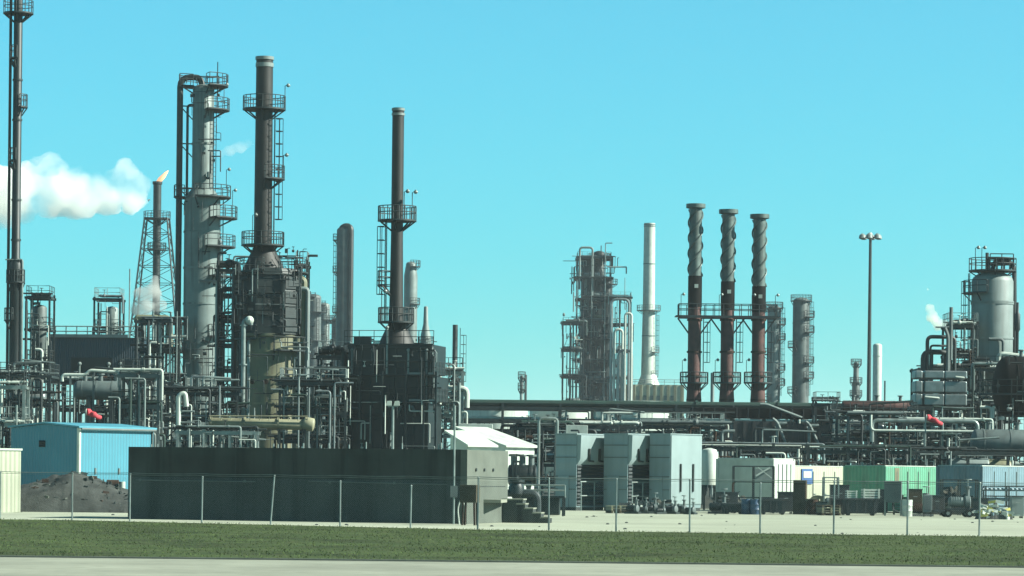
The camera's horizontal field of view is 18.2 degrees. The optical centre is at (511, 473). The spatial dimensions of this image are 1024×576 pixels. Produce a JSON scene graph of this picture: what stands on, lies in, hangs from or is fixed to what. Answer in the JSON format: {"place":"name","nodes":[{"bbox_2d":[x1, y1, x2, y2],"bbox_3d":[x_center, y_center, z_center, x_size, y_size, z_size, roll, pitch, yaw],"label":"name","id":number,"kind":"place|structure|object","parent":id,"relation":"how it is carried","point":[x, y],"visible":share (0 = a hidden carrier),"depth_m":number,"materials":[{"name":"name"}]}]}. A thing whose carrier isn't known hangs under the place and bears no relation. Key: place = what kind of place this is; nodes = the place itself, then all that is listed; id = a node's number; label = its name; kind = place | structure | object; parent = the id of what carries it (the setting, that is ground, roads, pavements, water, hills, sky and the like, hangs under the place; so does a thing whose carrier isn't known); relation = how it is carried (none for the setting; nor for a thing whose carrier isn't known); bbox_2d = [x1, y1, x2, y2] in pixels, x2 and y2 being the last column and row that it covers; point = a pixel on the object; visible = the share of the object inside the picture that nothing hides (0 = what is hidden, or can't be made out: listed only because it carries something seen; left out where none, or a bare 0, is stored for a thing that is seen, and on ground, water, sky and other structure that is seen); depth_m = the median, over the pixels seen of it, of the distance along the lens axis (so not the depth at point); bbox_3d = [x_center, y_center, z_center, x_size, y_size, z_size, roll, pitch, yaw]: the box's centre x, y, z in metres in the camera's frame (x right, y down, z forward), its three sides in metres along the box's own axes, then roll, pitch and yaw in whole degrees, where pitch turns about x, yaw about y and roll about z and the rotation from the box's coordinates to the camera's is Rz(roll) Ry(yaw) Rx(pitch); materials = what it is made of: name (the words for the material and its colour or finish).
{"place":"outdoors","nodes":[
{"label":"outdoors","id":0,"kind":"place"},
{"bbox_2d":[33,326,151,422],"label":"elevated house","id":1,"kind":"structure","parent":0,"point":[81,353],"depth_m":343.46,"materials":[{"name":"metal"}]},
{"bbox_2d":[311,339,350,447],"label":"scaffold tower","id":2,"kind":"structure","parent":0,"point":[332,351],"depth_m":261.90,"materials":[{"name":"metal"}]},
{"bbox_2d":[437,357,469,448],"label":"scaffold tower","id":3,"kind":"structure","parent":0,"point":[462,394],"depth_m":263.82,"materials":[{"name":"metal"}]},
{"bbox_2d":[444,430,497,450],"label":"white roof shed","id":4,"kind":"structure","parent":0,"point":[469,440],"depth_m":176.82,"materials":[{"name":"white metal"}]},
{"bbox_2d":[0,518,1023,565],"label":"grass verge","id":5,"kind":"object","parent":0,"point":[632,553],"depth_m":98.08,"materials":[{"name":"plant"}]},
{"bbox_2d":[0,557,1023,575],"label":"concrete road","id":6,"kind":"structure","parent":0,"point":[19,566],"depth_m":71.58,"materials":[{"name":"grey concrete"}]},
{"bbox_2d":[0,555,1023,567],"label":"road kerb","id":7,"kind":"structure","parent":6,"relation":"on","point":[512,561],"depth_m":77.00,"materials":[{"name":"concrete"}]},
{"bbox_2d":[0,0,1023,465],"label":"sky","id":8,"kind":"structure","parent":0,"point":[537,132],"materials":[{"name":"blue"}]},
{"bbox_2d":[1,508,1023,536],"bbox_3d":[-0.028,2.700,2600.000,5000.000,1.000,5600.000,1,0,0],"label":"sand ground","id":9,"kind":"structure","parent":0,"point":[882,524],"depth_m":143.79,"materials":[{"name":"beige sand"}]},
{"bbox_2d":[0,448,22,511],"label":"cream hut","id":10,"kind":"object","parent":9,"relation":"on","point":[10,459],"visible":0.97,"depth_m":159.80,"materials":[{"name":"beige metal"}]},
{"bbox_2d":[1,472,13,511],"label":"door","id":11,"kind":"structure","parent":10,"relation":"in","point":[9,483],"depth_m":159.68,"materials":[{"name":"beige metal"}]},
{"bbox_2d":[20,471,127,512],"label":"earth mound","id":12,"kind":"object","parent":9,"relation":"on","point":[50,497],"visible":0.68,"depth_m":163.34,"materials":[{"name":"soil"}]},
{"bbox_2d":[8,422,156,488],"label":"blue shed","id":13,"kind":"structure","parent":9,"relation":"on","point":[100,450],"depth_m":193.88,"materials":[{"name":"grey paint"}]},
{"bbox_2d":[128,441,507,523],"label":"concrete wall box","id":14,"kind":"object","parent":9,"relation":"on","point":[366,463],"visible":0.98,"depth_m":140.65,"materials":[{"name":"concrete"}]},
{"bbox_2d":[460,485,479,524],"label":"utility cabinet","id":15,"kind":"object","parent":9,"relation":"on","point":[471,493],"visible":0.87,"depth_m":135.00,"materials":[{"name":"metal"}]},
{"bbox_2d":[464,410,527,428],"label":"storage tank","id":16,"kind":"object","parent":9,"relation":"on","point":[497,414],"visible":0.01,"depth_m":495.26,"materials":[{"name":"metal"}]},
{"bbox_2d":[456,426,536,497],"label":"white roof shed","id":17,"kind":"structure","parent":9,"relation":"on","point":[508,443],"depth_m":209.83,"materials":[{"name":"grey paint"}]},
{"bbox_2d":[0,471,1023,535],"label":"chain link fence","id":18,"kind":"object","parent":9,"relation":"on","point":[851,509],"visible":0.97,"depth_m":124.89,"materials":[{"name":"metal"}]},
{"bbox_2d":[483,498,551,522],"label":"concrete steps","id":19,"kind":"structure","parent":9,"relation":"on","point":[516,506],"depth_m":143.14,"materials":[{"name":"grey concrete"}]},
{"bbox_2d":[508,454,540,511],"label":"valve station","id":20,"kind":"object","parent":9,"relation":"on","point":[519,486],"visible":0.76,"depth_m":163.82,"materials":[{"name":"metal"}]},
{"bbox_2d":[522,484,565,515],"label":"loading platform","id":21,"kind":"structure","parent":9,"relation":"on","point":[554,505],"depth_m":167.54,"materials":[{"name":"metal"}]},
{"bbox_2d":[537,417,558,494],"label":"pipe portal","id":22,"kind":"object","parent":9,"relation":"on","point":[556,424],"visible":0.89,"depth_m":197.94,"materials":[{"name":"metal"}]},
{"bbox_2d":[530,411,587,486],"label":"storage tank","id":23,"kind":"object","parent":9,"relation":"on","point":[577,415],"visible":0.02,"depth_m":505.70,"materials":[{"name":"metal"}]},
{"bbox_2d":[555,430,603,510],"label":"electrical enclosure","id":24,"kind":"object","parent":9,"relation":"on","point":[579,455],"visible":0.91,"depth_m":194.59,"materials":[{"name":"metal"}]},
{"bbox_2d":[603,429,649,510],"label":"electrical enclosure","id":25,"kind":"object","parent":9,"relation":"on","point":[627,455],"visible":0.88,"depth_m":194.55,"materials":[{"name":"metal"}]},
{"bbox_2d":[595,412,668,430],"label":"storage tank","id":26,"kind":"object","parent":9,"relation":"on","point":[644,415],"visible":0.06,"depth_m":495.12,"materials":[{"name":"metal"}]},
{"bbox_2d":[648,430,702,510],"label":"electrical enclosure","id":27,"kind":"object","parent":9,"relation":"on","point":[675,456],"visible":0.81,"depth_m":194.72,"materials":[{"name":"metal"}]},
{"bbox_2d":[701,448,717,509],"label":"white tank","id":28,"kind":"object","parent":9,"relation":"on","point":[709,456],"visible":0.81,"depth_m":205.53,"materials":[{"name":"metal"}]},
{"bbox_2d":[732,466,774,512],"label":"pipe stillage","id":29,"kind":"object","parent":9,"relation":"on","point":[767,474],"visible":0.88,"depth_m":189.97,"materials":[{"name":"metal"}]},
{"bbox_2d":[716,458,794,498],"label":"office container","id":30,"kind":"object","parent":9,"relation":"on","point":[784,468],"visible":0.42,"depth_m":199.26,"materials":[{"name":"metal"}]},
{"bbox_2d":[761,498,787,514],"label":"waste skip","id":31,"kind":"object","parent":9,"relation":"on","point":[778,504],"visible":0.73,"depth_m":183.40,"materials":[{"name":"paint"}]},
{"bbox_2d":[793,480,819,513],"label":"brown cabinet","id":32,"kind":"object","parent":9,"relation":"on","point":[798,503],"visible":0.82,"depth_m":186.70,"materials":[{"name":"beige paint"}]},
{"bbox_2d":[795,465,842,507],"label":"site container","id":33,"kind":"object","parent":9,"relation":"on","point":[812,473],"visible":0.34,"depth_m":204.57,"materials":[{"name":"metal"}]},
{"bbox_2d":[842,498,879,515],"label":"waste skip","id":34,"kind":"object","parent":9,"relation":"on","point":[866,503],"visible":0.94,"depth_m":183.35,"materials":[{"name":"paint"}]},
{"bbox_2d":[843,465,935,512],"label":"site container","id":35,"kind":"object","parent":9,"relation":"on","point":[925,475],"visible":0.43,"depth_m":199.39,"materials":[{"name":"metal"}]},
{"bbox_2d":[884,482,901,515],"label":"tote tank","id":36,"kind":"object","parent":9,"relation":"on","point":[896,492],"visible":0.78,"depth_m":183.52,"materials":[{"name":"grey metal"}]},
{"bbox_2d":[936,465,1023,507],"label":"site container","id":37,"kind":"object","parent":9,"relation":"on","point":[1006,475],"visible":0.39,"depth_m":197.37,"materials":[{"name":"metal"}]},
{"bbox_2d":[972,500,1019,519],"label":"scrap heap","id":38,"kind":"object","parent":9,"relation":"on","point":[999,514],"visible":0.79,"depth_m":172.95,"materials":[{"name":"multicoloured metal"}]},
{"bbox_2d":[981,486,1023,507],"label":"pipe stillage","id":39,"kind":"object","parent":9,"relation":"on","point":[986,489],"visible":0.55,"depth_m":188.10,"materials":[{"name":"metal"}]},
{"bbox_2d":[508,455,537,488],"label":"fuel tank","id":40,"kind":"object","parent":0,"point":[529,471],"visible":0.68,"depth_m":171.57,"materials":[{"name":"metal"}]},
{"bbox_2d":[534,488,712,508],"bbox_3d":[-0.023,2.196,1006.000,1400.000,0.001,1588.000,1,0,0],"label":"plant yard","id":41,"kind":"structure","parent":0,"point":[706,504],"depth_m":325.96,"materials":[{"name":"metal"}]},
{"bbox_2d":[0,369,32,447],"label":"pipe portal","id":42,"kind":"object","parent":41,"relation":"on","point":[25,418],"visible":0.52,"depth_m":223.99,"materials":[{"name":"metal"}]},
{"bbox_2d":[3,0,33,447],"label":"tall stack","id":43,"kind":"object","parent":41,"relation":"on","point":[15,281],"visible":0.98,"depth_m":299.64,"materials":[{"name":"metal"}]},
{"bbox_2d":[0,359,63,447],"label":"process rack","id":44,"kind":"object","parent":41,"relation":"on","point":[39,400],"visible":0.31,"depth_m":292.06,"materials":[{"name":"metal"}]},
{"bbox_2d":[23,285,55,422],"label":"vessel tower","id":45,"kind":"structure","parent":41,"relation":"on","point":[38,329],"depth_m":336.64,"materials":[{"name":"metal"}]},
{"bbox_2d":[61,369,128,423],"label":"roof pipe","id":46,"kind":"object","parent":41,"relation":"on","point":[87,372],"visible":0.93,"depth_m":237.93,"materials":[{"name":"silver metal"}]},
{"bbox_2d":[73,373,127,423],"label":"horizontal vessel","id":47,"kind":"object","parent":41,"relation":"on","point":[82,389],"visible":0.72,"depth_m":243.38,"materials":[{"name":"grey paint"}]},
{"bbox_2d":[92,287,125,422],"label":"vessel tower","id":48,"kind":"structure","parent":41,"relation":"on","point":[113,313],"depth_m":352.10,"materials":[{"name":"metal"}]},
{"bbox_2d":[46,366,180,439],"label":"process rack","id":49,"kind":"object","parent":41,"relation":"on","point":[79,408],"visible":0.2,"depth_m":303.98,"materials":[{"name":"metal"}]},
{"bbox_2d":[108,355,165,446],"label":"pipe portal","id":50,"kind":"object","parent":41,"relation":"on","point":[130,375],"visible":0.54,"depth_m":235.92,"materials":[{"name":"grey paint"}]},
{"bbox_2d":[130,171,182,409],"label":"flare stack","id":51,"kind":"object","parent":41,"relation":"on","point":[157,243],"visible":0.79,"depth_m":519.40,"materials":[{"name":"metal"}]},
{"bbox_2d":[130,311,188,438],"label":"process rack","id":52,"kind":"object","parent":41,"relation":"on","point":[159,322],"visible":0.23,"depth_m":315.90,"materials":[{"name":"metal"}]},
{"bbox_2d":[149,375,249,447],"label":"process rack","id":53,"kind":"object","parent":41,"relation":"on","point":[210,393],"visible":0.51,"depth_m":251.99,"materials":[{"name":"metal"}]},
{"bbox_2d":[174,62,237,438],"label":"distillation column","id":54,"kind":"structure","parent":41,"relation":"on","point":[204,246],"depth_m":318.80,"materials":[{"name":"metal"}]},
{"bbox_2d":[168,417,266,447],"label":"pipe portal","id":55,"kind":"object","parent":41,"relation":"on","point":[251,430],"visible":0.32,"depth_m":223.92,"materials":[{"name":"metal"}]},
{"bbox_2d":[199,252,248,444],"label":"stair tower","id":56,"kind":"structure","parent":41,"relation":"on","point":[220,320],"depth_m":281.90,"materials":[{"name":"metal"}]},
{"bbox_2d":[239,316,253,447],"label":"vent pipe","id":57,"kind":"object","parent":41,"relation":"on","point":[248,320],"visible":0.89,"depth_m":255.85,"materials":[{"name":"metal"}]},
{"bbox_2d":[207,415,314,447],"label":"tan duct","id":58,"kind":"object","parent":41,"relation":"on","point":[307,423],"visible":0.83,"depth_m":241.62,"materials":[{"name":"metal"}]},
{"bbox_2d":[227,56,311,447],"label":"stack heater","id":59,"kind":"object","parent":41,"relation":"on","point":[273,300],"visible":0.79,"depth_m":278.15,"materials":[{"name":"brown metal"}]},
{"bbox_2d":[268,366,357,448],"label":"process rack","id":60,"kind":"object","parent":41,"relation":"on","point":[297,404],"visible":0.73,"depth_m":253.92,"materials":[{"name":"metal"}]},
{"bbox_2d":[309,292,327,447],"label":"column","id":61,"kind":"structure","parent":41,"relation":"on","point":[315,316],"depth_m":798.28,"materials":[{"name":"metal"}]},
{"bbox_2d":[321,303,333,433],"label":"column","id":62,"kind":"structure","parent":41,"relation":"on","point":[325,327],"depth_m":818.62,"materials":[{"name":"metal"}]},
{"bbox_2d":[332,223,353,371],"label":"column","id":63,"kind":"structure","parent":41,"relation":"on","point":[342,307],"depth_m":598.58,"materials":[{"name":"metal"}]},
{"bbox_2d":[336,107,449,448],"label":"box heater","id":64,"kind":"object","parent":41,"relation":"on","point":[394,363],"visible":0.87,"depth_m":257.80,"materials":[{"name":"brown metal"}]},
{"bbox_2d":[404,260,419,342],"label":"column","id":65,"kind":"structure","parent":41,"relation":"on","point":[410,285],"depth_m":598.98,"materials":[{"name":"metal"}]},
{"bbox_2d":[448,325,465,425],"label":"slim stack","id":66,"kind":"object","parent":41,"relation":"on","point":[455,343],"visible":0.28,"depth_m":379.73,"materials":[{"name":"metal"}]},
{"bbox_2d":[500,414,579,495],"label":"process rack","id":67,"kind":"object","parent":41,"relation":"on","point":[547,446],"visible":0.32,"depth_m":255.92,"materials":[{"name":"metal"}]},
{"bbox_2d":[559,312,587,400],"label":"process tower","id":68,"kind":"structure","parent":41,"relation":"on","point":[571,349],"depth_m":691.90,"materials":[{"name":"metal"}]},
{"bbox_2d":[575,259,596,418],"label":"reactor column","id":69,"kind":"structure","parent":41,"relation":"on","point":[583,290],"depth_m":704.81,"materials":[{"name":"metal"}]},
{"bbox_2d":[563,243,626,418],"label":"process tower","id":70,"kind":"structure","parent":41,"relation":"on","point":[593,295],"depth_m":699.90,"materials":[{"name":"metal"}]},
{"bbox_2d":[589,251,609,418],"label":"reactor column","id":71,"kind":"structure","parent":41,"relation":"on","point":[595,391],"depth_m":704.92,"materials":[{"name":"metal"}]},
{"bbox_2d":[565,408,645,433],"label":"process rack","id":72,"kind":"object","parent":41,"relation":"on","point":[608,422],"visible":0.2,"depth_m":276.28,"materials":[{"name":"metal"}]},
{"bbox_2d":[598,278,617,395],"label":"reactor column","id":73,"kind":"structure","parent":41,"relation":"on","point":[606,312],"depth_m":704.79,"materials":[{"name":"metal"}]},
{"bbox_2d":[605,292,634,400],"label":"process tower","id":74,"kind":"structure","parent":41,"relation":"on","point":[620,324],"depth_m":695.90,"materials":[{"name":"metal"}]},
{"bbox_2d":[609,298,632,400],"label":"pipe loop","id":75,"kind":"object","parent":41,"relation":"on","point":[624,350],"visible":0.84,"depth_m":689.26,"materials":[{"name":"metal"}]},
{"bbox_2d":[437,398,857,464],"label":"pipe rack","id":76,"kind":"object","parent":41,"relation":"on","point":[588,407],"visible":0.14,"depth_m":335.99,"materials":[{"name":"metal"}]},
{"bbox_2d":[637,223,660,377],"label":"white stack","id":77,"kind":"object","parent":41,"relation":"on","point":[648,356],"visible":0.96,"depth_m":698.87,"materials":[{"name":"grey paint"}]},
{"bbox_2d":[633,411,735,496],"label":"process rack","id":78,"kind":"object","parent":41,"relation":"on","point":[684,425],"visible":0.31,"depth_m":281.92,"materials":[{"name":"metal"}]},
{"bbox_2d":[677,203,710,430],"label":"straked stack","id":79,"kind":"object","parent":41,"relation":"on","point":[693,379],"visible":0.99,"depth_m":349.39,"materials":[{"name":"grey metal"}]},
{"bbox_2d":[710,209,744,454],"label":"straked stack","id":80,"kind":"object","parent":41,"relation":"on","point":[726,388],"visible":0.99,"depth_m":349.39,"materials":[{"name":"grey metal"}]},
{"bbox_2d":[741,214,775,457],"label":"straked stack","id":81,"kind":"object","parent":41,"relation":"on","point":[758,382],"visible":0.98,"depth_m":349.39,"materials":[{"name":"grey metal"}]},
{"bbox_2d":[675,293,779,319],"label":"link walkway","id":82,"kind":"structure","parent":81,"relation":"attached to","point":[714,316],"depth_m":348.57,"materials":[{"name":"metal"}]},
{"bbox_2d":[689,403,832,459],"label":"flue duct","id":83,"kind":"object","parent":41,"relation":"on","point":[764,414],"visible":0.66,"depth_m":318.90,"materials":[{"name":"metal"}]},
{"bbox_2d":[730,417,791,457],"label":"duct box","id":84,"kind":"object","parent":41,"relation":"on","point":[744,430],"visible":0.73,"depth_m":300.00,"materials":[{"name":"paint"}]},
{"bbox_2d":[701,427,824,504],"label":"process rack","id":85,"kind":"object","parent":41,"relation":"on","point":[774,449],"visible":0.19,"depth_m":239.92,"materials":[{"name":"metal"}]},
{"bbox_2d":[765,301,785,457],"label":"column","id":86,"kind":"structure","parent":41,"relation":"on","point":[773,389],"depth_m":598.87,"materials":[{"name":"metal"}]},
{"bbox_2d":[787,294,814,456],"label":"column","id":87,"kind":"structure","parent":41,"relation":"on","point":[802,334],"depth_m":598.66,"materials":[{"name":"metal"}]},
{"bbox_2d":[779,420,822,465],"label":"duct box","id":88,"kind":"object","parent":41,"relation":"on","point":[797,437],"visible":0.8,"depth_m":300.00,"materials":[{"name":"paint"}]},
{"bbox_2d":[811,391,841,465],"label":"railed skid","id":89,"kind":"object","parent":41,"relation":"on","point":[830,399],"visible":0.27,"depth_m":309.99,"materials":[{"name":"metal"}]},
{"bbox_2d":[811,425,854,465],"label":"duct box","id":90,"kind":"object","parent":41,"relation":"on","point":[820,429],"visible":0.34,"depth_m":300.00,"materials":[{"name":"paint"}]},
{"bbox_2d":[849,359,861,464],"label":"column","id":91,"kind":"structure","parent":41,"relation":"on","point":[856,390],"depth_m":699.40,"materials":[{"name":"metal"}]},
{"bbox_2d":[859,232,881,463],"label":"mast light","id":92,"kind":"object","parent":41,"relation":"on","point":[870,236],"visible":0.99,"depth_m":459.78,"materials":[{"name":"metal"}]},
{"bbox_2d":[821,400,926,465],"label":"process rack","id":93,"kind":"object","parent":41,"relation":"on","point":[857,430],"visible":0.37,"depth_m":255.98,"materials":[{"name":"metal"}]},
{"bbox_2d":[842,395,909,464],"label":"duct drum","id":94,"kind":"object","parent":41,"relation":"on","point":[866,405],"visible":0.46,"depth_m":319.50,"materials":[{"name":"metal"}]},
{"bbox_2d":[872,343,881,463],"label":"white column","id":95,"kind":"structure","parent":41,"relation":"on","point":[877,368],"depth_m":599.28,"materials":[{"name":"white metal"}]},
{"bbox_2d":[802,437,1023,465],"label":"process rack","id":96,"kind":"object","parent":41,"relation":"on","point":[845,452],"visible":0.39,"depth_m":223.97,"materials":[{"name":"metal"}]},
{"bbox_2d":[847,411,979,464],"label":"pipe bridge","id":97,"kind":"structure","parent":41,"relation":"on","point":[908,421],"depth_m":235.91,"materials":[{"name":"metal"}]},
{"bbox_2d":[920,307,956,463],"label":"pipe loop","id":98,"kind":"object","parent":41,"relation":"on","point":[949,353],"visible":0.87,"depth_m":283.86,"materials":[{"name":"metal"}]},
{"bbox_2d":[907,370,971,463],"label":"clad exchanger","id":99,"kind":"object","parent":41,"relation":"on","point":[952,394],"visible":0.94,"depth_m":270.00,"materials":[{"name":"metal"}]},
{"bbox_2d":[890,406,992,465],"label":"process rack","id":100,"kind":"object","parent":41,"relation":"on","point":[949,437],"visible":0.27,"depth_m":247.92,"materials":[{"name":"metal"}]},
{"bbox_2d":[935,313,989,417],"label":"process rack","id":101,"kind":"object","parent":41,"relation":"on","point":[965,323],"visible":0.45,"depth_m":295.92,"materials":[{"name":"metal"}]},
{"bbox_2d":[909,352,1023,465],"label":"process rack","id":102,"kind":"object","parent":41,"relation":"on","point":[983,368],"visible":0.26,"depth_m":291.98,"materials":[{"name":"metal"}]},
{"bbox_2d":[961,246,1016,459],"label":"reactor vessel","id":103,"kind":"object","parent":41,"relation":"on","point":[992,291],"visible":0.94,"depth_m":298.42,"materials":[{"name":"grey paint"}]},
{"bbox_2d":[970,422,1023,458],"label":"horizontal vessel","id":104,"kind":"object","parent":41,"relation":"on","point":[1011,439],"visible":0.7,"depth_m":229.14,"materials":[{"name":"grey paint"}]},
{"bbox_2d":[976,350,1023,428],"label":"dark drum","id":105,"kind":"object","parent":41,"relation":"on","point":[1007,385],"visible":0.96,"depth_m":259.99,"materials":[{"name":"metal"}]},
{"bbox_2d":[626,375,684,430],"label":"cream unit house","id":106,"kind":"structure","parent":0,"point":[647,388],"depth_m":691.50,"materials":[{"name":"beige paint"}]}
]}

